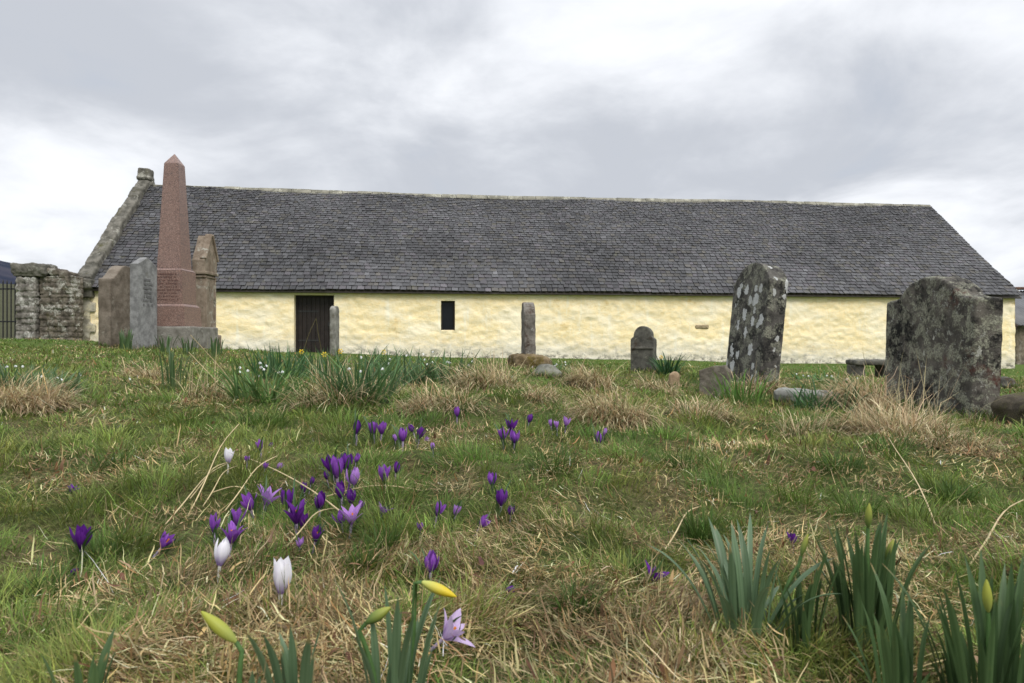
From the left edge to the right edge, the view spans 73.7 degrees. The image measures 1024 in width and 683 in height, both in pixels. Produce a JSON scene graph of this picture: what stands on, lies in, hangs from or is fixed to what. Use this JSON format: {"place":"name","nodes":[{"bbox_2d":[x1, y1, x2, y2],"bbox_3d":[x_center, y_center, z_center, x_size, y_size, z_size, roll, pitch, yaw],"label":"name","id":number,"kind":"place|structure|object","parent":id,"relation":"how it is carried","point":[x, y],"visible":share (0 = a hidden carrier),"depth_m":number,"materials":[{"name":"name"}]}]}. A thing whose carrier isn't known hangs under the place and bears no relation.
{"place":"outdoors","nodes":[
{"label":"outdoors","id":0,"kind":"place"},
{"bbox_2d":[0,261,15,283],"bbox_3d":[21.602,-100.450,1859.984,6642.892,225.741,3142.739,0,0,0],"label":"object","id":1,"kind":"structure","parent":0,"point":[6,274],"depth_m":1482.03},
{"bbox_2d":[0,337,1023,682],"bbox_3d":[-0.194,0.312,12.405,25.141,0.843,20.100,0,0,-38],"label":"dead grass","id":2,"kind":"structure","parent":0,"point":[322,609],"depth_m":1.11,"materials":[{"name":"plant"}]},
{"bbox_2d":[0,284,1023,682],"bbox_3d":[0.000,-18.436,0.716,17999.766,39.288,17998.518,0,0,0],"label":"ground","id":3,"kind":"structure","parent":0,"point":[640,500],"depth_m":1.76,"materials":[{"name":"plant"}]},
{"bbox_2d":[10,262,57,338],"bbox_3d":[-13.443,-0.812,19.250,0.968,2.788,0.772,0,0,0],"label":"gatepost","id":4,"kind":"object","parent":3,"relation":"on","point":[28,294],"visible":0.59,"depth_m":18.96,"materials":[{"name":"stone"}]},
{"bbox_2d":[0,280,15,338],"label":"iron gate","id":5,"kind":"structure","parent":4,"relation":"attached to","point":[7,289],"depth_m":19.20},
{"bbox_2d":[0,359,69,389],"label":"snowdrop clump","id":6,"kind":"object","parent":3,"relation":"on","point":[5,375],"visible":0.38,"depth_m":3.80,"materials":[{"name":"green plant"}]},
{"bbox_2d":[0,550,99,604],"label":"grass tuft","id":7,"kind":"object","parent":3,"relation":"on","point":[53,580],"visible":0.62,"depth_m":1.19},
{"bbox_2d":[0,365,114,418],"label":"grass tussock","id":8,"kind":"object","parent":3,"relation":"on","point":[31,400],"depth_m":2.90,"materials":[{"name":"plant"}]},
{"bbox_2d":[18,365,99,395],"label":"snowdrop clump","id":9,"kind":"object","parent":3,"relation":"on","point":[65,381],"visible":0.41,"depth_m":3.36,"materials":[{"name":"green plant"}]},
{"bbox_2d":[39,268,84,340],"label":"boundary wall","id":10,"kind":"structure","parent":3,"relation":"on","point":[61,312],"depth_m":19.09,"materials":[{"name":"stone"}]},
{"bbox_2d":[40,628,116,682],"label":"daffodil","id":11,"kind":"object","parent":3,"relation":"on","point":[96,674],"visible":1,"depth_m":0.68,"materials":[{"name":"green plant"}]},
{"bbox_2d":[64,524,99,566],"bbox_3d":[-0.810,0.396,1.304,0.080,0.099,0.047,4,5,0],"label":"crocus","id":12,"kind":"object","parent":3,"relation":"on","point":[82,537],"visible":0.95,"depth_m":1.30,"materials":[{"name":"purple plant"}]},
{"bbox_2d":[51,511,148,566],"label":"grass tuft","id":13,"kind":"object","parent":3,"relation":"on","point":[102,546],"visible":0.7,"depth_m":1.34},
{"bbox_2d":[98,266,129,347],"bbox_3d":[-6.561,-0.434,11.460,0.214,1.679,0.931,0,0,1],"label":"headstone","id":14,"kind":"object","parent":3,"relation":"on","point":[114,300],"visible":0.55,"depth_m":11.12,"materials":[{"name":"brown stone"}]},
{"bbox_2d":[75,434,159,475],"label":"grass tuft","id":15,"kind":"object","parent":3,"relation":"on","point":[113,461],"visible":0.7,"depth_m":1.98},
{"bbox_2d":[118,329,133,349],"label":"daffodil","id":16,"kind":"object","parent":3,"relation":"on","point":[127,342],"visible":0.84,"depth_m":9.21,"materials":[{"name":"green plant"}]},
{"bbox_2d":[95,353,184,382],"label":"grass tussock","id":17,"kind":"object","parent":3,"relation":"on","point":[157,371],"depth_m":4.85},
{"bbox_2d":[130,257,156,348],"bbox_3d":[-5.517,-0.400,10.240,0.132,1.724,0.485,0,0,4],"label":"headstone","id":18,"kind":"object","parent":3,"relation":"on","point":[143,298],"visible":0.77,"depth_m":10.13,"materials":[{"name":"grey stone"}]},
{"bbox_2d":[151,531,181,556],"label":"crocus","id":19,"kind":"object","parent":3,"relation":"on","point":[165,540],"visible":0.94,"depth_m":1.36,"materials":[{"name":"purple plant"}]},
{"bbox_2d":[155,334,178,353],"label":"daffodil","id":20,"kind":"object","parent":3,"relation":"on","point":[162,346],"visible":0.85,"depth_m":8.55,"materials":[{"name":"green plant"}]},
{"bbox_2d":[153,345,191,391],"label":"daffodil","id":21,"kind":"object","parent":3,"relation":"on","point":[171,369],"visible":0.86,"depth_m":4.18,"materials":[{"name":"green plant"}]},
{"bbox_2d":[157,154,217,349],"bbox_3d":[-5.330,-1.323,11.060,0.748,3.345,0.967,0,0,0],"label":"obelisk","id":22,"kind":"object","parent":3,"relation":"on","point":[178,311],"visible":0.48,"depth_m":10.76,"materials":[{"name":"stone"}]},
{"bbox_2d":[177,336,200,354],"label":"daffodil","id":23,"kind":"object","parent":3,"relation":"on","point":[186,347],"visible":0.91,"depth_m":8.56,"materials":[{"name":"green plant"}]},
{"bbox_2d":[170,340,240,401],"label":"grass tussock","id":24,"kind":"object","parent":3,"relation":"on","point":[213,388],"depth_m":3.58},
{"bbox_2d":[192,234,220,348],"bbox_3d":[-5.494,-0.712,12.220,0.368,2.411,0.596,0,0,0],"label":"gothic headstone","id":25,"kind":"object","parent":3,"relation":"on","point":[205,259],"visible":0.51,"depth_m":12.10,"materials":[{"name":"stone"}]},
{"bbox_2d":[192,513,226,545],"bbox_3d":[-0.602,0.384,1.393,0.097,0.075,0.037,0,0,-39],"label":"crocus","id":26,"kind":"object","parent":3,"relation":"on","point":[214,523],"visible":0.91,"depth_m":1.39,"materials":[{"name":"purple plant"}]},
{"bbox_2d":[205,337,224,357],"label":"daffodil","id":27,"kind":"object","parent":3,"relation":"on","point":[213,347],"visible":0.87,"depth_m":8.52,"materials":[{"name":"green plant"}]},
{"bbox_2d":[214,537,229,582],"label":"crocus","id":28,"kind":"object","parent":3,"relation":"on","point":[221,551],"visible":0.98,"depth_m":1.18,"materials":[{"name":"white plant"}]},
{"bbox_2d":[207,508,247,559],"bbox_3d":[-0.531,0.373,1.295,0.057,0.098,0.089,0,0,9],"label":"crocus","id":29,"kind":"object","parent":3,"relation":"on","point":[232,530],"visible":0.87,"depth_m":1.30,"materials":[{"name":"purple plant"}]},
{"bbox_2d":[201,611,260,682],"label":"daffodil","id":30,"kind":"object","parent":3,"relation":"on","point":[220,628],"visible":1,"depth_m":0.69,"materials":[{"name":"yellow plant"}]},
{"bbox_2d":[228,499,246,529],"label":"crocus","id":31,"kind":"object","parent":3,"relation":"on","point":[235,515],"visible":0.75,"depth_m":1.40,"materials":[{"name":"purple plant"}]},
{"bbox_2d":[240,483,264,517],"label":"crocus","id":32,"kind":"object","parent":3,"relation":"on","point":[247,498],"visible":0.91,"depth_m":1.55,"materials":[{"name":"purple plant"}]},
{"bbox_2d":[225,402,287,425],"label":"grass tuft","id":33,"kind":"object","parent":3,"relation":"on","point":[250,412],"visible":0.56,"depth_m":2.81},
{"bbox_2d":[199,355,322,404],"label":"snowdrop clump","id":34,"kind":"object","parent":3,"relation":"on","point":[252,383],"visible":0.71,"depth_m":3.35,"materials":[{"name":"green plant"}]},
{"bbox_2d":[257,475,280,520],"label":"crocus","id":35,"kind":"object","parent":3,"relation":"on","point":[266,493],"visible":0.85,"depth_m":1.59,"materials":[{"name":"purple plant"}]},
{"bbox_2d":[236,342,320,381],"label":"daffodil clump","id":36,"kind":"object","parent":3,"relation":"on","point":[277,364],"visible":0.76,"depth_m":5.13,"materials":[{"name":"green plant"}]},
{"bbox_2d":[273,556,291,617],"bbox_3d":[-0.340,0.367,1.008,0.028,0.099,0.027,4,3,0],"label":"crocus","id":37,"kind":"object","parent":3,"relation":"on","point":[281,565],"visible":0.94,"depth_m":1.00,"materials":[{"name":"white plant"}]},
{"bbox_2d":[244,625,321,682],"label":"daffodil","id":38,"kind":"object","parent":3,"relation":"on","point":[289,669],"visible":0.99,"depth_m":0.68,"materials":[{"name":"green plant"}]},
{"bbox_2d":[253,478,312,521],"bbox_3d":[-0.505,0.371,1.576,0.143,0.099,0.114,-10,2,0],"label":"crocus","id":39,"kind":"object","parent":3,"relation":"on","point":[289,496],"visible":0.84,"depth_m":1.55,"materials":[{"name":"purple plant"}]},
{"bbox_2d":[281,483,307,540],"bbox_3d":[-0.445,0.357,1.407,0.047,0.120,0.072,2,5,0],"label":"crocus","id":40,"kind":"object","parent":3,"relation":"on","point":[294,514],"visible":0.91,"depth_m":1.40,"materials":[{"name":"purple plant"}]},
{"bbox_2d":[310,518,326,553],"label":"crocus","id":41,"kind":"object","parent":3,"relation":"on","point":[317,533],"visible":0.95,"depth_m":1.33,"materials":[{"name":"purple plant"}]},
{"bbox_2d":[314,490,327,521],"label":"crocus","id":42,"kind":"object","parent":3,"relation":"on","point":[319,499],"visible":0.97,"depth_m":1.55,"materials":[{"name":"purple plant"}]},
{"bbox_2d":[292,346,355,378],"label":"daffodil clump","id":43,"kind":"object","parent":3,"relation":"on","point":[327,361],"visible":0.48,"depth_m":5.64,"materials":[{"name":"green plant"}]},
{"bbox_2d":[253,347,402,412],"bbox_3d":[-0.842,0.271,3.083,0.768,0.564,0.765,0,0,0],"label":"grass tussock","id":44,"kind":"object","parent":3,"relation":"on","point":[318,396],"depth_m":3.08,"materials":[{"name":"plant"}]},
{"bbox_2d":[318,450,343,490],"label":"crocus","id":45,"kind":"object","parent":3,"relation":"on","point":[336,467],"visible":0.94,"depth_m":1.75,"materials":[{"name":"purple plant"}]},
{"bbox_2d":[330,306,338,355],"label":"headstone","id":46,"kind":"object","parent":3,"relation":"on","point":[334,326],"visible":0.69,"depth_m":14.12,"materials":[{"name":"stone"}]},
{"bbox_2d":[321,480,357,509],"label":"crocus","id":47,"kind":"object","parent":3,"relation":"on","point":[340,485],"visible":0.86,"depth_m":1.60,"materials":[{"name":"purple plant"}]},
{"bbox_2d":[340,443,352,482],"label":"crocus","id":48,"kind":"object","parent":3,"relation":"on","point":[346,457],"visible":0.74,"depth_m":1.84,"materials":[{"name":"purple plant"}]},
{"bbox_2d":[335,485,365,510],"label":"crocus","id":49,"kind":"object","parent":3,"relation":"on","point":[350,496],"visible":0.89,"depth_m":1.57,"materials":[{"name":"purple plant"}]},
{"bbox_2d":[339,498,364,538],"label":"crocus","id":50,"kind":"object","parent":3,"relation":"on","point":[352,510],"visible":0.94,"depth_m":1.44,"materials":[{"name":"purple plant"}]},
{"bbox_2d":[346,457,362,492],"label":"crocus","id":51,"kind":"object","parent":3,"relation":"on","point":[351,478],"visible":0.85,"depth_m":1.67,"materials":[{"name":"purple plant"}]},
{"bbox_2d":[331,537,385,575],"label":"grass tuft","id":52,"kind":"object","parent":3,"relation":"on","point":[359,561],"visible":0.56,"depth_m":1.28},
{"bbox_2d":[353,409,367,445],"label":"crocus","id":53,"kind":"object","parent":3,"relation":"on","point":[357,425],"visible":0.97,"depth_m":2.43,"materials":[{"name":"purple plant"}]},
{"bbox_2d":[297,344,430,408],"bbox_3d":[-0.685,0.156,3.227,0.665,0.333,0.641,0,0,0],"label":"snowdrop clump","id":54,"kind":"object","parent":3,"relation":"on","point":[379,384],"visible":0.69,"depth_m":3.14,"materials":[{"name":"green plant"}]},
{"bbox_2d":[363,415,375,444],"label":"crocus","id":55,"kind":"object","parent":3,"relation":"on","point":[371,426],"visible":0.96,"depth_m":2.46,"materials":[{"name":"purple plant"}]},
{"bbox_2d":[343,514,413,557],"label":"grass tuft","id":56,"kind":"object","parent":3,"relation":"on","point":[390,537],"visible":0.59,"depth_m":1.37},
{"bbox_2d":[378,461,390,492],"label":"crocus","id":57,"kind":"object","parent":3,"relation":"on","point":[381,470],"visible":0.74,"depth_m":1.71,"materials":[{"name":"purple plant"}]},
{"bbox_2d":[336,578,455,682],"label":"daffodil","id":58,"kind":"object","parent":3,"relation":"on","point":[401,665],"visible":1,"depth_m":0.72,"materials":[{"name":"green plant"}]},
{"bbox_2d":[391,424,412,452],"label":"crocus","id":59,"kind":"object","parent":3,"relation":"on","point":[402,433],"visible":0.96,"depth_m":2.33,"materials":[{"name":"purple plant"}]},
{"bbox_2d":[360,347,448,387],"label":"snowdrop clump","id":60,"kind":"object","parent":3,"relation":"on","point":[406,378],"visible":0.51,"depth_m":4.82,"materials":[{"name":"green plant"}]},
{"bbox_2d":[408,549,438,580],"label":"crocus","id":61,"kind":"object","parent":3,"relation":"on","point":[432,559],"visible":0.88,"depth_m":1.22,"materials":[{"name":"purple plant"}]},
{"bbox_2d":[377,363,495,421],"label":"grass tussock","id":62,"kind":"object","parent":3,"relation":"on","point":[417,403],"depth_m":2.99,"materials":[{"name":"plant"}]},
{"bbox_2d":[431,497,446,527],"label":"crocus","id":63,"kind":"object","parent":3,"relation":"on","point":[439,508],"visible":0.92,"depth_m":1.55,"materials":[{"name":"purple plant"}]},
{"bbox_2d":[410,348,479,384],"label":"snowdrop clump","id":64,"kind":"object","parent":3,"relation":"on","point":[443,369],"visible":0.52,"depth_m":4.79,"materials":[{"name":"green plant"}]},
{"bbox_2d":[421,608,474,653],"bbox_3d":[-0.089,0.401,0.924,0.066,0.073,0.050,0,0,-26],"label":"crocus","id":65,"kind":"object","parent":3,"relation":"on","point":[451,631],"visible":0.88,"depth_m":0.93,"materials":[{"name":"purple plant"}]},
{"bbox_2d":[408,347,536,394],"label":"grass tussock","id":66,"kind":"object","parent":3,"relation":"on","point":[489,376],"depth_m":3.84,"materials":[{"name":"plant"}]},
{"bbox_2d":[494,424,508,450],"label":"crocus","id":67,"kind":"object","parent":3,"relation":"on","point":[501,432],"visible":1,"depth_m":2.27,"materials":[{"name":"purple plant"}]},
{"bbox_2d":[492,478,523,520],"bbox_3d":[-0.012,0.370,1.613,0.084,0.104,0.031,0,0,-18],"label":"crocus","id":68,"kind":"object","parent":3,"relation":"on","point":[501,495],"visible":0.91,"depth_m":1.60,"materials":[{"name":"purple plant"}]},
{"bbox_2d":[507,302,551,368],"bbox_3d":[0.220,0.008,9.219,0.583,1.085,0.994,0,0,-3],"label":"headstone","id":69,"kind":"object","parent":3,"relation":"on","point":[527,355],"visible":0.78,"depth_m":9.00,"materials":[{"name":"grey stone"}]},
{"bbox_2d":[508,373,574,406],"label":"grass tussock","id":70,"kind":"object","parent":3,"relation":"on","point":[545,394],"depth_m":3.35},
{"bbox_2d":[532,364,561,378],"bbox_3d":[0.293,0.282,6.050,0.244,0.166,0.268,0,0,-35],"label":"boulder","id":71,"kind":"object","parent":3,"relation":"on","point":[550,368],"visible":0.47,"depth_m":5.98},
{"bbox_2d":[78,168,1022,367],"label":"long building","id":72,"kind":"structure","parent":3,"relation":"on","point":[591,278],"depth_m":22.64,"materials":[{"name":"stone"}]},
{"bbox_2d":[296,295,333,352],"bbox_3d":[-6.054,-0.200,21.062,1.185,2.440,0.092,0,0,-7],"label":"door","id":73,"kind":"structure","parent":72,"relation":"in","point":[309,308],"depth_m":21.04,"materials":[{"name":"brown wood"}]},
{"bbox_2d":[441,301,454,330],"bbox_3d":[-2.005,-0.797,21.385,0.434,0.943,0.180,0,0,-7],"label":"window","id":74,"kind":"structure","parent":72,"relation":"in","point":[447,307],"depth_m":21.45,"materials":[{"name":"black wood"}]},
{"bbox_2d":[519,439,589,477],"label":"grass tuft","id":75,"kind":"object","parent":3,"relation":"on","point":[556,459],"visible":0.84,"depth_m":1.93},
{"bbox_2d":[532,568,615,627],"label":"grass tuft","id":76,"kind":"object","parent":3,"relation":"on","point":[582,599],"visible":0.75,"depth_m":1.09,"materials":[{"name":"plant"}]},
{"bbox_2d":[547,355,629,391],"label":"grass tussock","id":77,"kind":"object","parent":3,"relation":"on","point":[584,379],"depth_m":5.16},
{"bbox_2d":[543,376,683,432],"bbox_3d":[0.435,0.295,2.824,0.719,0.395,0.618,0,0,0],"label":"grass tussock","id":78,"kind":"object","parent":3,"relation":"on","point":[621,415],"depth_m":2.78,"materials":[{"name":"plant"}]},
{"bbox_2d":[630,326,656,372],"bbox_3d":[1.560,0.257,8.104,0.290,0.877,0.164,0,-2,26],"label":"headstone","id":79,"kind":"object","parent":3,"relation":"on","point":[643,341],"visible":0.53,"depth_m":8.05,"materials":[{"name":"stone"}]},
{"bbox_2d":[616,542,670,581],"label":"grass tuft","id":80,"kind":"object","parent":3,"relation":"on","point":[642,564],"visible":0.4,"depth_m":1.29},
{"bbox_2d":[645,557,669,588],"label":"crocus","id":81,"kind":"object","parent":3,"relation":"on","point":[655,575],"visible":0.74,"depth_m":1.20,"materials":[{"name":"purple plant"}]},
{"bbox_2d":[626,369,689,397],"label":"grass tussock","id":82,"kind":"object","parent":3,"relation":"on","point":[652,386],"depth_m":5.60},
{"bbox_2d":[643,351,689,374],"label":"daffodil clump","id":83,"kind":"object","parent":3,"relation":"on","point":[666,366],"visible":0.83,"depth_m":7.60,"materials":[{"name":"green plant"}]},
{"bbox_2d":[668,371,679,388],"bbox_3d":[1.589,0.399,6.704,0.131,0.212,0.114,0,0,0],"label":"marker stone","id":84,"kind":"object","parent":3,"relation":"on","point":[674,376],"visible":0.63,"depth_m":6.66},
{"bbox_2d":[637,444,715,473],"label":"grass tuft","id":85,"kind":"object","parent":3,"relation":"on","point":[672,459],"visible":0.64,"depth_m":2.02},
{"bbox_2d":[660,497,741,544],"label":"grass tuft","id":86,"kind":"object","parent":3,"relation":"on","point":[703,526],"visible":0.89,"depth_m":1.51,"materials":[{"name":"plant"}]},
{"bbox_2d":[656,380,747,426],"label":"grass tussock","id":87,"kind":"object","parent":3,"relation":"on","point":[678,408],"depth_m":3.27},
{"bbox_2d":[699,365,731,397],"bbox_3d":[1.722,0.426,5.799,0.259,0.460,0.125,0,-5,28],"label":"broken headstone","id":88,"kind":"object","parent":3,"relation":"on","point":[706,377],"visible":0.41,"depth_m":5.76,"materials":[{"name":"stone"}]},
{"bbox_2d":[704,366,780,405],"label":"daffodil clump","id":89,"kind":"object","parent":3,"relation":"on","point":[736,393],"visible":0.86,"depth_m":5.06,"materials":[{"name":"green plant"}]},
{"bbox_2d":[649,514,838,653],"bbox_3d":[0.329,0.342,0.944,0.211,0.164,0.228,0,0,-32],"label":"daffodil","id":90,"kind":"object","parent":3,"relation":"on","point":[740,588],"visible":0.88,"depth_m":0.95,"materials":[{"name":"green plant"}]},
{"bbox_2d":[726,263,787,387],"bbox_3d":[2.355,-0.029,6.629,0.205,1.462,0.624,7,-3,-13],"label":"headstone","id":91,"kind":"object","parent":3,"relation":"on","point":[757,320],"visible":0.69,"depth_m":6.45,"materials":[{"name":"grey stone"}]},
{"bbox_2d":[731,361,805,397],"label":"grass tussock","id":92,"kind":"object","parent":3,"relation":"on","point":[771,390],"depth_m":5.92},
{"bbox_2d":[774,387,838,404],"bbox_3d":[2.177,0.404,4.961,0.511,0.106,0.215,4,6,38],"label":"fallen slab","id":93,"kind":"object","parent":3,"relation":"on","point":[783,391],"depth_m":4.97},
{"bbox_2d":[770,543,853,657],"bbox_3d":[0.397,0.341,0.912,0.046,0.167,0.103,0,0,-43],"label":"daffodil","id":94,"kind":"object","parent":3,"relation":"on","point":[804,617],"visible":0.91,"depth_m":0.91,"materials":[{"name":"green plant"}]},
{"bbox_2d":[754,396,877,439],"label":"grass tussock","id":95,"kind":"object","parent":3,"relation":"on","point":[812,424],"depth_m":3.00,"materials":[{"name":"plant"}]},
{"bbox_2d":[785,369,859,383],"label":"snowdrop clump","id":96,"kind":"object","parent":3,"relation":"on","point":[821,379],"visible":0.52,"depth_m":7.62,"materials":[{"name":"green plant"}]},
{"bbox_2d":[773,376,877,415],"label":"daffodil clump","id":97,"kind":"object","parent":3,"relation":"on","point":[811,401],"visible":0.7,"depth_m":4.60,"materials":[{"name":"green plant"}]},
{"bbox_2d":[800,441,882,476],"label":"grass tuft","id":98,"kind":"object","parent":3,"relation":"on","point":[831,463],"visible":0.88,"depth_m":2.17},
{"bbox_2d":[796,333,932,417],"bbox_3d":[2.375,0.364,4.789,1.013,0.922,1.016,0,0,0],"label":"grass tussock","id":99,"kind":"object","parent":3,"relation":"on","point":[864,390],"depth_m":4.68,"materials":[{"name":"plant"}]},
{"bbox_2d":[845,359,884,377],"bbox_3d":[4.815,0.390,9.193,0.509,0.301,0.428,0,0,8],"label":"table stone","id":100,"kind":"object","parent":3,"relation":"on","point":[857,366],"visible":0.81,"depth_m":9.06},
{"bbox_2d":[805,503,941,658],"bbox_3d":[0.479,0.321,0.906,0.151,0.202,0.134,0,0,0],"label":"daffodil","id":101,"kind":"object","parent":3,"relation":"on","point":[865,588],"visible":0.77,"depth_m":0.91,"materials":[{"name":"green plant"}]},
{"bbox_2d":[843,564,930,682],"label":"daffodil","id":102,"kind":"object","parent":3,"relation":"on","point":[896,656],"visible":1,"depth_m":0.76,"materials":[{"name":"green plant"}]},
{"bbox_2d":[860,430,922,455],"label":"grass tuft","id":103,"kind":"object","parent":3,"relation":"on","point":[884,442],"visible":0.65,"depth_m":2.43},
{"bbox_2d":[806,342,1004,443],"bbox_3d":[1.709,0.312,3.022,0.848,0.634,0.822,0,0,0],"label":"grass tussock","id":104,"kind":"object","parent":3,"relation":"on","point":[876,423],"depth_m":2.92,"materials":[{"name":"plant"}]},
{"bbox_2d":[884,276,1002,420],"bbox_3d":[2.936,0.185,4.716,0.192,1.265,0.956,1,1,-2],"label":"headstone","id":105,"kind":"object","parent":3,"relation":"on","point":[948,327],"visible":0.7,"depth_m":4.50,"materials":[{"name":"stone"}]},
{"bbox_2d":[885,550,1023,682],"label":"daffodil","id":106,"kind":"object","parent":3,"relation":"on","point":[998,624],"visible":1,"depth_m":0.75,"materials":[{"name":"green plant"}]},
{"bbox_2d":[907,468,1002,506],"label":"grass tuft","id":107,"kind":"object","parent":3,"relation":"on","point":[963,494],"visible":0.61,"depth_m":1.92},
{"bbox_2d":[910,419,1018,459],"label":"grass tussock","id":108,"kind":"object","parent":3,"relation":"on","point":[961,444],"depth_m":2.42,"materials":[{"name":"plant"}]},
{"bbox_2d":[990,392,1023,427],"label":"mossy boulder","id":109,"kind":"object","parent":3,"relation":"on","point":[1011,406],"visible":0.66,"depth_m":3.98,"materials":[{"name":"stone"}]},
{"bbox_2d":[1015,287,1023,364],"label":"shed","id":110,"kind":"structure","parent":3,"relation":"on","point":[1019,332],"depth_m":31.00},
{"bbox_2d":[0,0,1023,290],"label":"sky","id":111,"kind":"structure","parent":0,"point":[836,101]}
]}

